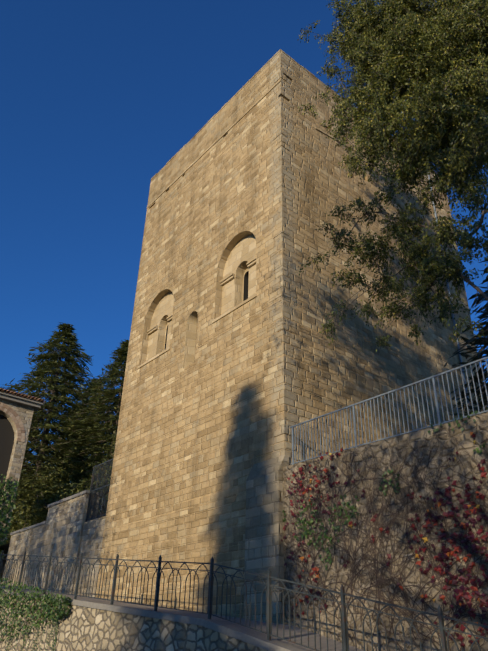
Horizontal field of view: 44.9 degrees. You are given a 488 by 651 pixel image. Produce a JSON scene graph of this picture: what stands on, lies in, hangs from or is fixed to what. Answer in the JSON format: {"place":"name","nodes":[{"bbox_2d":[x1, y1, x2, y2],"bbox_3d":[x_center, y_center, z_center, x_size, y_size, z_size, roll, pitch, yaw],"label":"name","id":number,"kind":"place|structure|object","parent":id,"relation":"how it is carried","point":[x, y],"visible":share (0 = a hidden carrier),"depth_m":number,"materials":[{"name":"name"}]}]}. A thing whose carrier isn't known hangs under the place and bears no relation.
{"place":"outdoors","nodes":[
{"label":"outdoors","id":0,"kind":"place"},
{"bbox_2d":[0,513,105,577],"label":"terrace","id":1,"kind":"structure","parent":0,"point":[5,547],"depth_m":31.34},
{"bbox_2d":[0,399,33,568],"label":"building wall","id":2,"kind":"structure","parent":1,"relation":"on","point":[12,451],"depth_m":32.55,"materials":[{"name":"grey stone"}]},
{"bbox_2d":[0,474,19,558],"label":"building ivy","id":3,"kind":"object","parent":2,"relation":"attached to","point":[9,502],"visible":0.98,"depth_m":30.89,"materials":[{"name":"green plant"}]},
{"bbox_2d":[0,402,24,441],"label":"brick arch","id":4,"kind":"structure","parent":2,"relation":"attached to","point":[21,435],"depth_m":32.86,"materials":[{"name":"brown brick"}]},
{"bbox_2d":[0,392,42,412],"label":"roof cornice","id":5,"kind":"structure","parent":2,"relation":"attached to","point":[36,405],"depth_m":33.24,"materials":[{"name":"grey stone"}]},
{"bbox_2d":[0,388,44,402],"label":"roof tiles","id":6,"kind":"object","parent":5,"relation":"on","point":[20,395],"visible":0.98,"depth_m":33.36,"materials":[{"name":"brown tile"}]},
{"bbox_2d":[0,431,51,577],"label":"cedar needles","id":7,"kind":"object","parent":1,"relation":"on","point":[34,465],"depth_m":50.33,"materials":[{"name":"green plant"}]},
{"bbox_2d":[0,322,106,542],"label":"cedar needles","id":8,"kind":"object","parent":1,"relation":"on","point":[49,358],"visible":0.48,"depth_m":43.64,"materials":[{"name":"green plant"}]},
{"bbox_2d":[1,493,105,596],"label":"retaining walls","id":9,"kind":"structure","parent":1,"relation":"on","point":[66,530],"depth_m":22.58,"materials":[{"name":"grey stone"}]},
{"bbox_2d":[10,490,100,534],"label":"wall copings","id":10,"kind":"object","parent":9,"relation":"on","point":[53,504],"depth_m":24.23,"materials":[{"name":"stone"}]},
{"bbox_2d":[6,426,116,542],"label":"shrubs","id":11,"kind":"object","parent":1,"relation":"on","point":[36,508],"visible":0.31,"depth_m":37.01,"materials":[{"name":"green plant"}]},
{"bbox_2d":[7,339,128,540],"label":"cedar needles","id":12,"kind":"object","parent":1,"relation":"on","point":[122,352],"visible":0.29,"depth_m":40.46,"materials":[{"name":"green plant"}]},
{"bbox_2d":[85,458,113,521],"bbox_3d":[-5.954,7.733,24.037,0.790,2.840,7.055,8,-30,-11],"label":"metal fence","id":13,"kind":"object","parent":1,"relation":"on","point":[98,490],"depth_m":21.94,"materials":[{"name":"black metal"}]},
{"bbox_2d":[0,0,487,481],"label":"sky","id":14,"kind":"structure","parent":0,"point":[97,97],"materials":[{"name":"blue"}]},
{"bbox_2d":[296,0,487,351],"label":"tree","id":15,"kind":"object","parent":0,"point":[439,27],"depth_m":14.77,"materials":[{"name":"green plant"}]},
{"bbox_2d":[443,257,487,417],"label":"dark fir","id":16,"kind":"object","parent":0,"point":[477,340],"depth_m":15.58,"materials":[{"name":"green plant"}]},
{"label":"ground","id":17,"kind":"structure","parent":0,"visible":0},
{"bbox_2d":[0,585,363,650],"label":"ramp wall","id":18,"kind":"structure","parent":17,"relation":"on","point":[81,628],"depth_m":12.88,"materials":[{"name":"stone"}]},
{"bbox_2d":[0,578,71,650],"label":"ivy","id":19,"kind":"object","parent":18,"relation":"attached to","point":[50,614],"visible":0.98,"depth_m":15.80,"materials":[{"name":"green plant"}]},
{"bbox_2d":[0,588,305,650],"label":"coping","id":20,"kind":"object","parent":18,"relation":"on","point":[245,635],"visible":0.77,"depth_m":11.08,"materials":[{"name":"concrete"}]},
{"bbox_2d":[0,551,487,650],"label":"wrought iron fence","id":21,"kind":"object","parent":20,"relation":"on","point":[345,636],"visible":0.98,"depth_m":10.60,"materials":[{"name":"metal"}]},
{"bbox_2d":[95,50,485,617],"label":"tower","id":22,"kind":"structure","parent":17,"relation":"on","point":[207,406],"depth_m":19.40,"materials":[{"name":"stone"}]},
{"bbox_2d":[151,49,340,464],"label":"stones","id":23,"kind":"object","parent":22,"relation":"attached to","point":[281,362],"visible":0.29,"depth_m":17.49,"materials":[{"name":"beige stone"}]},
{"bbox_2d":[243,455,288,623],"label":"corner buttress","id":24,"kind":"structure","parent":22,"relation":"attached to","point":[264,543],"depth_m":13.82,"materials":[{"name":"stone"}]},
{"bbox_2d":[137,80,409,368],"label":"stone molding","id":25,"kind":"structure","parent":22,"relation":"attached to","point":[231,276],"depth_m":21.86,"materials":[{"name":"beige stone"}]},
{"bbox_2d":[428,172,470,414],"bbox_3d":[8.159,-0.334,23.046,0.140,15.700,0.130,23,-36,-33],"label":"downpipe","id":26,"kind":"object","parent":22,"relation":"attached to","point":[452,314],"visible":0.25,"depth_m":22.90,"materials":[{"name":"grey metal"}]},
{"bbox_2d":[281,423,487,650],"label":"creeper","id":27,"kind":"object","parent":17,"relation":"on","point":[394,522],"depth_m":10.46,"materials":[{"name":"brown plant"}]},
{"bbox_2d":[283,412,487,650],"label":"retaining wall","id":28,"kind":"structure","parent":17,"relation":"on","point":[467,440],"depth_m":10.78,"materials":[{"name":"stone"}]},
{"bbox_2d":[281,410,484,569],"bbox_3d":[2.413,3.450,11.444,0.110,2.175,5.885,18,-33,-27],"label":"green ivy","id":29,"kind":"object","parent":28,"relation":"attached to","point":[353,507],"depth_m":12.05,"materials":[{"name":"green plant"}]},
{"bbox_2d":[290,356,487,464],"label":"terrace railing","id":30,"kind":"object","parent":28,"relation":"on","point":[407,386],"visible":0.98,"depth_m":11.84,"materials":[{"name":"grey metal"}]},
{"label":"cedar wood","id":31,"kind":"object","parent":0,"visible":0},
{"bbox_2d":[10,377,111,529],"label":"conifer tree","id":32,"kind":"object","parent":31,"relation":"attached to","point":[93,395],"visible":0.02,"depth_m":56.03,"materials":[{"name":"green plant"}]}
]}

